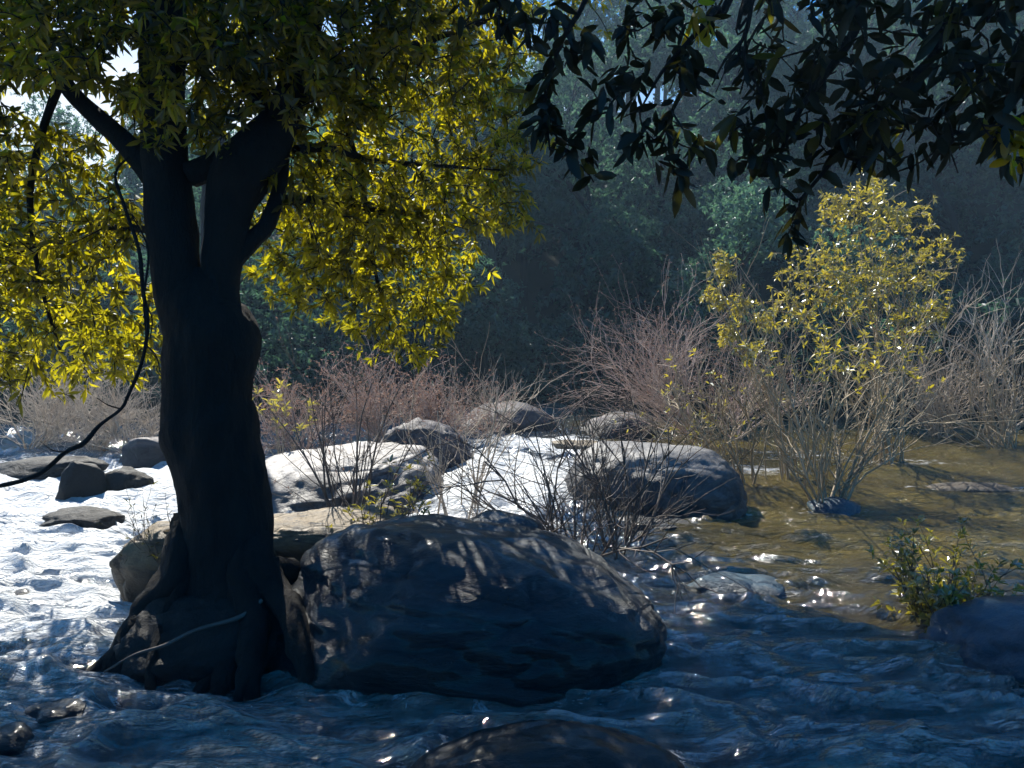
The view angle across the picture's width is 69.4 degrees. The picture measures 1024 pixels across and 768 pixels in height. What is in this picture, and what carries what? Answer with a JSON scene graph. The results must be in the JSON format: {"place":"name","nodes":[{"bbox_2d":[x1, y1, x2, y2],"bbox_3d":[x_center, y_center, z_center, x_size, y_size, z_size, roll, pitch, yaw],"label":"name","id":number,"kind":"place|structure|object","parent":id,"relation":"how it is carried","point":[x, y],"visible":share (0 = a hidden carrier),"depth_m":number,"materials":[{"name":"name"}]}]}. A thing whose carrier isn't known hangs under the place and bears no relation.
{"place":"outdoors","nodes":[
{"label":"outdoors","id":0,"kind":"place"},
{"bbox_2d":[0,0,975,191],"label":"sky","id":1,"kind":"structure","parent":0,"point":[126,61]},
{"bbox_2d":[0,402,1023,767],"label":"water","id":2,"kind":"structure","parent":0,"point":[820,664],"depth_m":4.38,"materials":[{"name":"liquid"}]},
{"bbox_2d":[0,721,34,756],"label":"rock","id":3,"kind":"object","parent":2,"relation":"on","point":[15,737],"visible":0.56,"depth_m":3.49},
{"bbox_2d":[0,456,108,479],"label":"rock","id":4,"kind":"object","parent":2,"relation":"on","point":[22,468],"visible":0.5,"depth_m":10.13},
{"bbox_2d":[24,698,85,723],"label":"rock","id":5,"kind":"object","parent":2,"relation":"on","point":[45,712],"visible":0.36,"depth_m":3.72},
{"bbox_2d":[0,340,118,452],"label":"bare shrub","id":6,"kind":"object","parent":2,"relation":"on","point":[56,417],"visible":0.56,"depth_m":12.48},
{"bbox_2d":[0,341,152,447],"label":"bare shrub","id":7,"kind":"object","parent":2,"relation":"on","point":[52,416],"visible":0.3,"depth_m":13.63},
{"bbox_2d":[55,460,107,499],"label":"rock","id":8,"kind":"object","parent":2,"relation":"on","point":[79,478],"visible":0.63,"depth_m":8.84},
{"bbox_2d":[39,506,124,529],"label":"rock","id":9,"kind":"object","parent":2,"relation":"on","point":[86,516],"visible":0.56,"depth_m":7.53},
{"bbox_2d":[18,351,159,451],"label":"bare shrub","id":10,"kind":"object","parent":2,"relation":"on","point":[103,444],"visible":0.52,"depth_m":12.46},
{"bbox_2d":[44,359,160,453],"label":"bare shrub","id":11,"kind":"object","parent":2,"relation":"on","point":[152,431],"visible":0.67,"depth_m":12.06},
{"bbox_2d":[105,466,153,490],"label":"rock","id":12,"kind":"object","parent":2,"relation":"on","point":[123,478],"visible":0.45,"depth_m":9.06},
{"bbox_2d":[118,437,165,467],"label":"rock","id":13,"kind":"object","parent":2,"relation":"on","point":[144,452],"visible":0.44,"depth_m":11.10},
{"bbox_2d":[109,520,278,602],"bbox_3d":[-2.312,1.452,5.682,1.189,1.002,1.068,0,3,0],"label":"rock","id":14,"kind":"object","parent":2,"relation":"on","point":[133,574],"visible":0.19,"depth_m":5.18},
{"bbox_2d":[113,584,290,682],"bbox_3d":[-1.703,1.643,4.647,1.527,0.804,0.978,-1,4,-23],"label":"rock ledge","id":15,"kind":"object","parent":2,"relation":"on","point":[197,656],"visible":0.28,"depth_m":4.26,"materials":[{"name":"stone"}]},
{"bbox_2d":[0,0,628,701],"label":"tree","id":16,"kind":"object","parent":15,"relation":"on","point":[218,542],"visible":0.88,"depth_m":4.60,"materials":[{"name":"green plant"}]},
{"bbox_2d":[252,368,319,455],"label":"shrub","id":17,"kind":"object","parent":2,"relation":"on","point":[279,399],"visible":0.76,"depth_m":10.21,"materials":[{"name":"yellow plant"}]},
{"bbox_2d":[252,358,385,453],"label":"bare shrub","id":18,"kind":"object","parent":2,"relation":"on","point":[288,428],"visible":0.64,"depth_m":12.15,"materials":[{"name":"orange plant"}]},
{"bbox_2d":[273,504,396,561],"bbox_3d":[-1.483,1.416,5.997,1.542,0.750,1.083,0,3,0],"label":"rock","id":19,"kind":"object","parent":2,"relation":"on","point":[297,535],"visible":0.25,"depth_m":5.71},
{"bbox_2d":[256,297,462,508],"bbox_3d":[-1.606,0.340,7.003,1.948,2.404,2.148,-2,4,-33],"label":"bare shrub","id":20,"kind":"object","parent":2,"relation":"on","point":[355,470],"visible":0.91,"depth_m":7.03,"materials":[{"name":"orange plant"}]},
{"bbox_2d":[326,452,434,527],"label":"shrub","id":21,"kind":"object","parent":2,"relation":"on","point":[410,498],"visible":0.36,"depth_m":5.82,"materials":[{"name":"green plant"}]},
{"bbox_2d":[308,325,458,442],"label":"bare shrub","id":22,"kind":"object","parent":2,"relation":"on","point":[367,413],"visible":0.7,"depth_m":12.41,"materials":[{"name":"orange plant"}]},
{"bbox_2d":[304,296,583,518],"bbox_3d":[-0.640,0.286,7.295,2.542,3.025,1.999,-2,4,-30],"label":"bare shrub","id":23,"kind":"object","parent":2,"relation":"on","point":[440,477],"visible":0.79,"depth_m":7.34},
{"bbox_2d":[378,349,523,439],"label":"bare shrub","id":24,"kind":"object","parent":2,"relation":"on","point":[424,402],"visible":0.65,"depth_m":12.24,"materials":[{"name":"orange plant"}]},
{"bbox_2d":[418,353,557,434],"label":"bare shrub","id":25,"kind":"object","parent":2,"relation":"on","point":[502,406],"visible":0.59,"depth_m":13.30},
{"bbox_2d":[462,401,556,433],"bbox_3d":[-0.079,0.884,14.325,1.938,1.082,1.215,0,3,0],"label":"rock","id":26,"kind":"object","parent":2,"relation":"on","point":[532,419],"visible":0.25,"depth_m":14.02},
{"bbox_2d":[409,719,684,767],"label":"boulder","id":27,"kind":"object","parent":2,"relation":"on","point":[548,743],"visible":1,"depth_m":3.02,"materials":[{"name":"stone"}]},
{"bbox_2d":[402,342,769,612],"bbox_3d":[0.302,0.647,6.046,2.692,2.004,2.723,0,3,0],"label":"bare shrub","id":28,"kind":"object","parent":2,"relation":"on","point":[551,521],"visible":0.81,"depth_m":5.82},
{"bbox_2d":[495,350,735,558],"bbox_3d":[0.886,0.704,6.791,2.178,2.056,2.023,0,3,8],"label":"bare shrub","id":29,"kind":"object","parent":2,"relation":"on","point":[633,532],"visible":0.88,"depth_m":6.68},
{"bbox_2d":[580,411,658,440],"bbox_3d":[2.062,1.002,14.273,1.586,0.905,1.128,0,3,0],"label":"rock","id":30,"kind":"object","parent":2,"relation":"on","point":[615,435],"visible":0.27,"depth_m":13.84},
{"bbox_2d":[532,253,768,442],"bbox_3d":[2.313,-0.473,12.784,3.890,3.731,4.405,0,3,0],"label":"bare shrub","id":31,"kind":"object","parent":2,"relation":"on","point":[657,401],"visible":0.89,"depth_m":12.72,"materials":[{"name":"orange plant"}]},
{"bbox_2d":[564,441,747,521],"bbox_3d":[1.597,1.288,8.312,2.010,1.264,1.672,0,3,0],"label":"boulder","id":32,"kind":"object","parent":2,"relation":"on","point":[729,495],"visible":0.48,"depth_m":7.69,"materials":[{"name":"stone"}]},
{"bbox_2d":[569,314,830,483],"bbox_3d":[2.358,0.285,9.925,2.716,2.556,3.166,-2,4,-34],"label":"bare shrub","id":33,"kind":"object","parent":2,"relation":"on","point":[734,456],"visible":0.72,"depth_m":9.62,"materials":[{"name":"brown plant"}]},
{"bbox_2d":[447,0,1023,260],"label":"overhanging tree","id":34,"kind":"object","parent":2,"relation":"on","point":[996,129],"visible":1,"depth_m":2.97,"materials":[{"name":"green plant"}]},
{"bbox_2d":[687,571,784,598],"bbox_3d":[1.704,1.656,5.723,0.752,0.393,0.523,1,4,16],"label":"rock","id":35,"kind":"object","parent":2,"relation":"on","point":[761,584],"visible":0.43,"depth_m":5.58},
{"bbox_2d":[672,215,826,480],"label":"leafy bush","id":36,"kind":"object","parent":2,"relation":"on","point":[740,310],"visible":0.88,"depth_m":10.11,"materials":[{"name":"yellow plant"}]},
{"bbox_2d":[684,319,830,439],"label":"bare shrub","id":37,"kind":"object","parent":2,"relation":"on","point":[737,408],"visible":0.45,"depth_m":12.63,"materials":[{"name":"orange plant"}]},
{"bbox_2d":[654,251,999,502],"bbox_3d":[3.813,0.003,8.810,4.317,3.070,3.014,-2,4,-30],"label":"bare shrub","id":38,"kind":"object","parent":2,"relation":"on","point":[819,475],"visible":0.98,"depth_m":8.53,"materials":[{"name":"brown plant"}]},
{"bbox_2d":[807,496,860,515],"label":"rock","id":39,"kind":"object","parent":2,"relation":"on","point":[837,505],"visible":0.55,"depth_m":8.25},
{"bbox_2d":[758,168,965,464],"bbox_3d":[5.261,-0.902,11.075,3.171,4.603,1.998,-2,4,-29],"label":"leafy bush","id":40,"kind":"object","parent":2,"relation":"on","point":[868,275],"visible":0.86,"depth_m":11.08,"materials":[{"name":"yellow plant"}]},
{"bbox_2d":[828,282,1023,437],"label":"bare shrub","id":41,"kind":"object","parent":2,"relation":"on","point":[929,409],"visible":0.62,"depth_m":13.88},
{"bbox_2d":[861,240,1023,444],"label":"bare shrub","id":42,"kind":"object","parent":2,"relation":"on","point":[987,345],"visible":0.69,"depth_m":13.49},
{"bbox_2d":[864,515,1023,632],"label":"shrub","id":43,"kind":"object","parent":2,"relation":"on","point":[940,592],"visible":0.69,"depth_m":4.95,"materials":[{"name":"green plant"}]},
{"bbox_2d":[918,595,1023,682],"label":"boulder","id":44,"kind":"object","parent":2,"relation":"on","point":[986,633],"visible":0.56,"depth_m":4.30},
{"bbox_2d":[927,482,1016,492],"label":"rock","id":45,"kind":"object","parent":2,"relation":"on","point":[975,487],"visible":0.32,"depth_m":9.35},
{"bbox_2d":[0,79,1023,429],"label":"ground","id":46,"kind":"structure","parent":0,"point":[538,277],"depth_m":24.28,"materials":[{"name":"plant"}]},
{"bbox_2d":[0,294,70,405],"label":"bank bush","id":47,"kind":"object","parent":46,"relation":"on","point":[11,325],"visible":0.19,"depth_m":17.96,"materials":[{"name":"green plant"}]},
{"bbox_2d":[9,91,123,193],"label":"forest tree","id":48,"kind":"object","parent":46,"relation":"on","point":[59,113],"visible":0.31,"depth_m":26.64,"materials":[{"name":"green plant"}]},
{"bbox_2d":[35,171,149,300],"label":"tree","id":49,"kind":"object","parent":46,"relation":"on","point":[93,211],"visible":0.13,"depth_m":22.86,"materials":[{"name":"green plant"}]},
{"bbox_2d":[91,311,161,417],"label":"bank bush","id":50,"kind":"object","parent":46,"relation":"on","point":[152,371],"visible":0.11,"depth_m":17.59,"materials":[{"name":"green plant"}]},
{"bbox_2d":[98,243,251,348],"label":"bank bush","id":51,"kind":"object","parent":46,"relation":"on","point":[132,298],"visible":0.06,"depth_m":19.85,"materials":[{"name":"green plant"}]},
{"bbox_2d":[255,302,357,405],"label":"bank bush","id":52,"kind":"object","parent":46,"relation":"on","point":[322,339],"visible":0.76,"depth_m":18.29,"materials":[{"name":"green plant"}]},
{"bbox_2d":[240,128,396,360],"bbox_3d":[-5.839,-3.352,20.786,4.132,7.694,4.752,2,4,24],"label":"forest tree","id":53,"kind":"object","parent":46,"relation":"on","point":[261,321],"visible":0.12,"depth_m":20.74,"materials":[{"name":"green plant"}]},
{"bbox_2d":[300,340,374,408],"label":"bank bush","id":54,"kind":"object","parent":46,"relation":"on","point":[325,354],"visible":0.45,"depth_m":17.97,"materials":[{"name":"green plant"}]},
{"bbox_2d":[265,441,446,512],"bbox_3d":[-2.125,1.323,8.975,2.701,1.229,2.366,0,3,0],"label":"rock slab","id":55,"kind":"object","parent":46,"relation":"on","point":[282,469],"visible":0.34,"depth_m":8.28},
{"bbox_2d":[380,417,471,469],"bbox_3d":[-1.155,0.915,9.767,1.084,0.975,1.074,1,4,23],"label":"rock","id":56,"kind":"object","parent":55,"relation":"on","point":[415,432],"visible":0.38,"depth_m":9.46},
{"bbox_2d":[315,239,458,372],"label":"bank bush","id":57,"kind":"object","parent":46,"relation":"on","point":[381,277],"visible":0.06,"depth_m":20.23,"materials":[{"name":"green plant"}]},
{"bbox_2d":[334,292,461,404],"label":"bank bush","id":58,"kind":"object","parent":46,"relation":"on","point":[408,367],"visible":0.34,"depth_m":18.54,"materials":[{"name":"green plant"}]},
{"bbox_2d":[385,131,479,299],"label":"forest tree","id":59,"kind":"object","parent":46,"relation":"on","point":[444,143],"visible":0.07,"depth_m":24.67,"materials":[{"name":"green plant"}]},
{"bbox_2d":[399,315,482,395],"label":"bank bush","id":60,"kind":"object","parent":46,"relation":"on","point":[449,357],"visible":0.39,"depth_m":19.68,"materials":[{"name":"green plant"}]},
{"bbox_2d":[387,6,506,250],"bbox_3d":[-2.337,-9.187,28.159,4.826,9.770,4.282,2,4,31],"label":"forest tree","id":61,"kind":"object","parent":46,"relation":"on","point":[439,43],"visible":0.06,"depth_m":27.70,"materials":[{"name":"green plant"}]},
{"bbox_2d":[268,513,666,706],"bbox_3d":[-0.271,1.681,4.614,2.434,1.664,1.684,0,3,0],"label":"boulder","id":62,"kind":"object","parent":46,"relation":"on","point":[501,613],"visible":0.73,"depth_m":3.99,"materials":[{"name":"stone"}]},
{"bbox_2d":[469,509,542,529],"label":"boulder","id":63,"kind":"object","parent":62,"relation":"on","point":[497,516],"visible":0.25,"depth_m":5.06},
{"bbox_2d":[400,70,569,343],"bbox_3d":[-1.016,-5.137,23.869,5.398,9.700,4.694,-2,4,-28],"label":"forest tree","id":64,"kind":"object","parent":46,"relation":"on","point":[493,250],"visible":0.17,"depth_m":23.84,"materials":[{"name":"green plant"}]},
{"bbox_2d":[443,283,537,391],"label":"bank bush","id":65,"kind":"object","parent":46,"relation":"on","point":[477,310],"visible":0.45,"depth_m":19.54,"materials":[{"name":"green plant"}]},
{"bbox_2d":[443,246,544,393],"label":"forest tree","id":66,"kind":"object","parent":46,"relation":"on","point":[497,288],"visible":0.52,"depth_m":19.50,"materials":[{"name":"green plant"}]},
{"bbox_2d":[486,321,568,405],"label":"bank bush","id":67,"kind":"object","parent":46,"relation":"on","point":[529,375],"visible":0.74,"depth_m":19.46,"materials":[{"name":"green plant"}]},
{"bbox_2d":[510,309,609,396],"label":"bank bush","id":68,"kind":"object","parent":46,"relation":"on","point":[561,320],"visible":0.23,"depth_m":20.52,"materials":[{"name":"green plant"}]},
{"bbox_2d":[525,61,603,239],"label":"forest tree","id":69,"kind":"object","parent":46,"relation":"on","point":[572,98],"visible":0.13,"depth_m":30.32,"materials":[{"name":"green plant"}]},
{"bbox_2d":[521,309,623,407],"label":"bank bush","id":70,"kind":"object","parent":46,"relation":"on","point":[579,339],"visible":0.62,"depth_m":20.03,"materials":[{"name":"green plant"}]},
{"bbox_2d":[499,84,646,369],"bbox_3d":[2.153,-4.574,24.136,4.606,9.731,5.296,2,4,26],"label":"forest tree","id":71,"kind":"object","parent":46,"relation":"on","point":[567,182],"visible":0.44,"depth_m":23.09,"materials":[{"name":"green plant"}]},
{"bbox_2d":[526,0,621,104],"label":"forest tree","id":72,"kind":"object","parent":46,"relation":"on","point":[585,21],"visible":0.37,"depth_m":36.35,"materials":[{"name":"green plant"}]},
{"bbox_2d":[532,253,647,366],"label":"bank bush","id":73,"kind":"object","parent":46,"relation":"on","point":[570,275],"visible":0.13,"depth_m":23.82,"materials":[{"name":"green plant"}]},
{"bbox_2d":[548,57,660,266],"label":"forest tree","id":74,"kind":"object","parent":46,"relation":"on","point":[582,103],"visible":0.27,"depth_m":27.57,"materials":[{"name":"green plant"}]},
{"bbox_2d":[539,228,682,380],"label":"bank bush","id":75,"kind":"object","parent":46,"relation":"on","point":[583,299],"visible":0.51,"depth_m":21.33,"materials":[{"name":"green plant"}]},
{"bbox_2d":[558,17,671,205],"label":"forest tree","id":76,"kind":"object","parent":46,"relation":"on","point":[639,51],"visible":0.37,"depth_m":30.75,"materials":[{"name":"green plant"}]},
{"bbox_2d":[573,193,679,378],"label":"forest tree","id":77,"kind":"object","parent":46,"relation":"on","point":[632,266],"visible":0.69,"depth_m":21.25,"materials":[{"name":"green plant"}]},
{"bbox_2d":[590,313,696,399],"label":"bank bush","id":78,"kind":"object","parent":46,"relation":"on","point":[604,338],"visible":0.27,"depth_m":20.11,"materials":[{"name":"green plant"}]},
{"bbox_2d":[603,108,713,344],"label":"forest tree","id":79,"kind":"object","parent":46,"relation":"on","point":[660,209],"visible":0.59,"depth_m":24.07,"materials":[{"name":"green plant"}]},
{"bbox_2d":[613,136,740,256],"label":"forest tree","id":80,"kind":"object","parent":46,"relation":"on","point":[691,230],"visible":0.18,"depth_m":26.29,"materials":[{"name":"green plant"}]},
{"bbox_2d":[646,237,760,355],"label":"bank bush","id":81,"kind":"object","parent":46,"relation":"on","point":[685,257],"visible":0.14,"depth_m":22.76,"materials":[{"name":"green plant"}]},
{"bbox_2d":[657,237,772,340],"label":"bank bush","id":82,"kind":"object","parent":46,"relation":"on","point":[757,264],"visible":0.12,"depth_m":23.28,"materials":[{"name":"green plant"}]},
{"bbox_2d":[651,0,804,152],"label":"forest tree","id":83,"kind":"object","parent":46,"relation":"on","point":[686,105],"visible":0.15,"depth_m":29.32,"materials":[{"name":"green plant"}]},
{"bbox_2d":[663,160,796,395],"bbox_3d":[5.785,-2.375,19.454,3.384,6.651,3.003,3,4,40],"label":"forest tree","id":84,"kind":"object","parent":46,"relation":"on","point":[742,221],"visible":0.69,"depth_m":19.02,"materials":[{"name":"green plant"}]},
{"bbox_2d":[662,290,798,409],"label":"bank bush","id":85,"kind":"object","parent":46,"relation":"on","point":[708,314],"visible":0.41,"depth_m":18.48,"materials":[{"name":"green plant"}]},
{"bbox_2d":[666,22,812,213],"bbox_3d":[7.992,-8.691,26.782,4.410,9.135,4.976,-1,4,-20],"label":"forest tree","id":86,"kind":"object","parent":46,"relation":"on","point":[727,97],"visible":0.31,"depth_m":26.55,"materials":[{"name":"green plant"}]},
{"bbox_2d":[668,115,818,316],"bbox_3d":[7.250,-4.728,23.193,4.241,7.450,4.876,2,4,34],"label":"forest tree","id":87,"kind":"object","parent":46,"relation":"on","point":[767,182],"visible":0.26,"depth_m":23.37,"materials":[{"name":"green plant"}]},
{"bbox_2d":[713,343,805,415],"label":"bank bush","id":88,"kind":"object","parent":46,"relation":"on","point":[733,361],"visible":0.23,"depth_m":18.16,"materials":[{"name":"green plant"}]},
{"bbox_2d":[719,301,807,362],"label":"bank bush","id":89,"kind":"object","parent":46,"relation":"on","point":[788,338],"visible":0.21,"depth_m":19.47,"materials":[{"name":"green plant"}]},
{"bbox_2d":[770,217,850,318],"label":"forest tree","id":90,"kind":"object","parent":46,"relation":"on","point":[810,234],"visible":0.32,"depth_m":23.73,"materials":[{"name":"green plant"}]},
{"bbox_2d":[781,167,863,256],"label":"tree","id":91,"kind":"object","parent":46,"relation":"on","point":[846,181],"visible":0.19,"depth_m":25.38,"materials":[{"name":"green plant"}]},
{"bbox_2d":[777,16,873,204],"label":"forest tree","id":92,"kind":"object","parent":46,"relation":"on","point":[845,69],"visible":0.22,"depth_m":27.73,"materials":[{"name":"green plant"}]},
{"bbox_2d":[792,332,895,416],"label":"bank bush","id":93,"kind":"object","parent":46,"relation":"on","point":[831,380],"visible":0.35,"depth_m":17.23,"materials":[{"name":"green plant"}]},
{"bbox_2d":[779,177,917,295],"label":"bank bush","id":94,"kind":"object","parent":46,"relation":"on","point":[902,197],"visible":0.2,"depth_m":23.76,"materials":[{"name":"green plant"}]},
{"bbox_2d":[800,215,899,382],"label":"forest tree","id":95,"kind":"object","parent":46,"relation":"on","point":[854,260],"visible":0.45,"depth_m":19.16,"materials":[{"name":"green plant"}]},
{"bbox_2d":[802,117,909,215],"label":"bank bush","id":96,"kind":"object","parent":46,"relation":"on","point":[848,176],"visible":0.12,"depth_m":27.23,"materials":[{"name":"green plant"}]},
{"bbox_2d":[808,0,924,89],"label":"forest tree","id":97,"kind":"object","parent":46,"relation":"on","point":[878,47],"visible":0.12,"depth_m":30.29,"materials":[{"name":"green plant"}]},
{"bbox_2d":[832,231,954,344],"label":"forest tree","id":98,"kind":"object","parent":46,"relation":"on","point":[891,264],"visible":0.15,"depth_m":19.41,"materials":[{"name":"green plant"}]},
{"bbox_2d":[822,3,968,220],"bbox_3d":[14.398,-9.500,28.055,4.550,8.278,5.289,-2,4,-34],"label":"forest tree","id":99,"kind":"object","parent":46,"relation":"on","point":[896,75],"visible":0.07,"depth_m":27.27,"materials":[{"name":"green plant"}]},
{"bbox_2d":[835,313,974,415],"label":"bank bush","id":100,"kind":"object","parent":46,"relation":"on","point":[854,333],"visible":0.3,"depth_m":17.24,"materials":[{"name":"green plant"}]},
{"bbox_2d":[847,308,978,409],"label":"bank bush","id":101,"kind":"object","parent":46,"relation":"on","point":[914,365],"visible":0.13,"depth_m":17.79,"materials":[{"name":"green plant"}]},
{"bbox_2d":[861,74,1023,280],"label":"forest tree","id":102,"kind":"object","parent":46,"relation":"on","point":[953,225],"visible":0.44,"depth_m":24.57,"materials":[{"name":"green plant"}]},
{"bbox_2d":[869,297,1015,402],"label":"bank bush","id":103,"kind":"object","parent":46,"relation":"on","point":[946,345],"visible":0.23,"depth_m":17.70,"materials":[{"name":"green plant"}]},
{"bbox_2d":[889,0,1023,209],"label":"forest tree","id":104,"kind":"object","parent":46,"relation":"on","point":[987,29],"visible":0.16,"depth_m":26.51,"materials":[{"name":"green plant"}]},
{"bbox_2d":[905,149,1016,264],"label":"tree","id":105,"kind":"object","parent":46,"relation":"on","point":[962,204],"visible":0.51,"depth_m":24.86,"materials":[{"name":"green plant"}]},
{"bbox_2d":[916,246,1012,321],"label":"bank bush","id":106,"kind":"object","parent":46,"relation":"on","point":[963,273],"visible":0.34,"depth_m":22.74,"materials":[{"name":"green plant"}]},
{"bbox_2d":[906,319,1023,448],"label":"bare shrub","id":107,"kind":"object","parent":46,"relation":"on","point":[1001,436],"visible":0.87,"depth_m":12.74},
{"bbox_2d":[945,290,1023,404],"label":"bank bush","id":108,"kind":"object","parent":46,"relation":"on","point":[1007,310],"visible":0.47,"depth_m":17.47,"materials":[{"name":"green plant"}]},
{"bbox_2d":[955,241,1023,356],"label":"forest tree","id":109,"kind":"object","parent":46,"relation":"on","point":[996,294],"visible":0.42,"depth_m":19.46,"materials":[{"name":"green plant"}]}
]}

